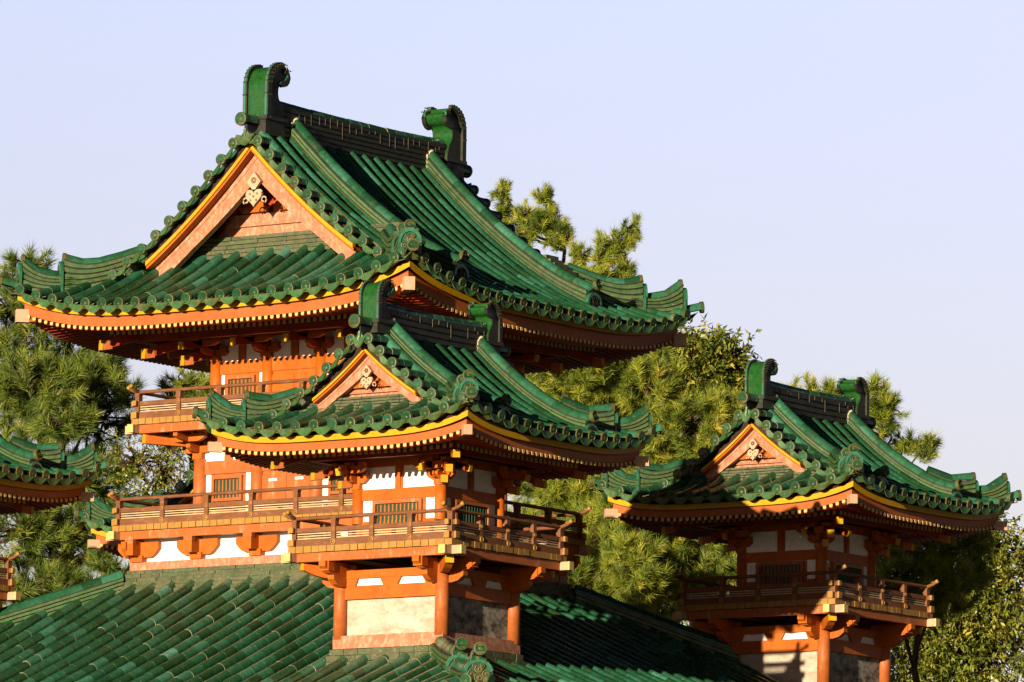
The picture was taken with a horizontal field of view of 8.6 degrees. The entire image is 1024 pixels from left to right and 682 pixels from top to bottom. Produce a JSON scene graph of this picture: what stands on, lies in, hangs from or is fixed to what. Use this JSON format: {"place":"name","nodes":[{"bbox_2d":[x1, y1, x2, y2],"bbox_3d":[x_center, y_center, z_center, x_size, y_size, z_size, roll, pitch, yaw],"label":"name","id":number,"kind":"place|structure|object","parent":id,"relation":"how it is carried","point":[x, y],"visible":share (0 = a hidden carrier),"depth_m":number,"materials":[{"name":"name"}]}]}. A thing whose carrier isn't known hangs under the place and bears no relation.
{"place":"outdoors","nodes":[
{"label":"outdoors","id":0,"kind":"place"},
{"bbox_2d":[0,0,1023,681],"label":"sky","id":1,"kind":"structure","parent":0,"point":[841,181],"materials":[{"name":"blue"}]},
{"label":"ground","id":2,"kind":"structure","parent":0,"visible":0},
{"bbox_2d":[0,239,148,590],"bbox_3d":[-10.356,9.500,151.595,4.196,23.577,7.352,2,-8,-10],"label":"pine tree","id":3,"kind":"object","parent":2,"relation":"on","point":[52,389],"visible":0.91,"depth_m":151.33,"materials":[{"name":"green plant"}]},
{"bbox_2d":[0,416,151,606],"bbox_3d":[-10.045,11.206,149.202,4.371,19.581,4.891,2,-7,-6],"label":"pine tree","id":4,"kind":"object","parent":2,"relation":"on","point":[36,533],"visible":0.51,"depth_m":148.99,"materials":[{"name":"green plant"}]},
{"bbox_2d":[95,426,193,506],"bbox_3d":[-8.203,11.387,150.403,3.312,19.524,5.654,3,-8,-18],"label":"broadleaf tree","id":5,"kind":"object","parent":2,"relation":"on","point":[163,479],"visible":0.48,"depth_m":149.96,"materials":[{"name":"green plant"}]},
{"bbox_2d":[153,367,209,481],"bbox_3d":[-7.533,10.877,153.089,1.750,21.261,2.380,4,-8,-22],"label":"pine tree","id":6,"kind":"object","parent":2,"relation":"on","point":[191,379],"visible":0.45,"depth_m":153.86,"materials":[{"name":"green plant"}]},
{"bbox_2d":[0,562,779,681],"bbox_3d":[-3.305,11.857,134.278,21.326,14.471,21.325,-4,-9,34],"label":"roof","id":7,"kind":"structure","parent":2,"relation":"on","point":[268,622],"depth_m":130.72,"materials":[{"name":"green tile"}]},
{"bbox_2d":[0,434,108,607],"bbox_3d":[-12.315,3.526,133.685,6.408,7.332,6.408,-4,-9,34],"label":"corner tower","id":8,"kind":"structure","parent":7,"relation":"on","point":[36,477],"depth_m":133.87,"materials":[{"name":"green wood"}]},
{"bbox_2d":[74,470,193,559],"bbox_3d":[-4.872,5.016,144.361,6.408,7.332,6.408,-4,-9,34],"label":"corner tower","id":9,"kind":"structure","parent":7,"relation":"on","point":[97,517],"depth_m":143.66,"materials":[{"name":"brown wood"}]},
{"bbox_2d":[0,62,704,583],"bbox_3d":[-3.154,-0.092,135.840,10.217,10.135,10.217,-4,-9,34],"label":"great tower","id":10,"kind":"structure","parent":7,"relation":"on","point":[272,246],"depth_m":134.04,"materials":[{"name":"green tile"}]},
{"bbox_2d":[192,279,664,665],"bbox_3d":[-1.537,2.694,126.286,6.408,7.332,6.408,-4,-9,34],"label":"corner tower","id":11,"kind":"structure","parent":7,"relation":"on","point":[430,440],"depth_m":125.23,"materials":[{"name":"tile"}]},
{"bbox_2d":[590,358,1021,681],"bbox_3d":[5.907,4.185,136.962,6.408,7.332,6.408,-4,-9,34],"label":"corner tower","id":12,"kind":"structure","parent":7,"relation":"on","point":[808,507],"depth_m":135.87,"materials":[{"name":"green tile"}]},
{"bbox_2d":[507,472,736,623],"bbox_3d":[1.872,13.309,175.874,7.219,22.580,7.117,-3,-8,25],"label":"pine tree","id":13,"kind":"object","parent":2,"relation":"on","point":[617,560],"visible":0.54,"depth_m":176.37,"materials":[{"name":"green plant"}]},
{"bbox_2d":[526,370,736,626],"bbox_3d":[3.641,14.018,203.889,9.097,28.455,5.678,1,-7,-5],"label":"broadleaf tree","id":14,"kind":"object","parent":2,"relation":"on","point":[733,584],"depth_m":204.24,"materials":[{"name":"green plant"}]},
{"bbox_2d":[525,346,745,608],"bbox_3d":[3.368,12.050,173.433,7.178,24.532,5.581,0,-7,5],"label":"pine tree","id":15,"kind":"object","parent":2,"relation":"on","point":[662,398],"visible":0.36,"depth_m":173.49,"materials":[{"name":"green plant"}]},
{"bbox_2d":[617,314,762,444],"bbox_3d":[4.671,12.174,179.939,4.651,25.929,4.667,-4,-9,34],"label":"broadleaf tree","id":16,"kind":"object","parent":2,"relation":"on","point":[723,361],"visible":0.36,"depth_m":180.32,"materials":[{"name":"green plant"}]},
{"bbox_2d":[778,369,944,466],"bbox_3d":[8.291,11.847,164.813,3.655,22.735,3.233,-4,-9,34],"label":"pine tree","id":17,"kind":"object","parent":2,"relation":"on","point":[883,402],"visible":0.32,"depth_m":165.82,"materials":[{"name":"green plant"}]},
{"bbox_2d":[876,530,1001,681],"bbox_3d":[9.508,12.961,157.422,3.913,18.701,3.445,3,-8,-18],"label":"pine tree","id":18,"kind":"object","parent":2,"relation":"on","point":[939,561],"visible":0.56,"depth_m":158.08,"materials":[{"name":"green plant"}]},
{"bbox_2d":[891,510,1023,681],"bbox_3d":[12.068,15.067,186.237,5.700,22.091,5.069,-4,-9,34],"label":"broadleaf tree","id":19,"kind":"object","parent":2,"relation":"on","point":[981,631],"visible":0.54,"depth_m":186.23,"materials":[{"name":"green plant"}]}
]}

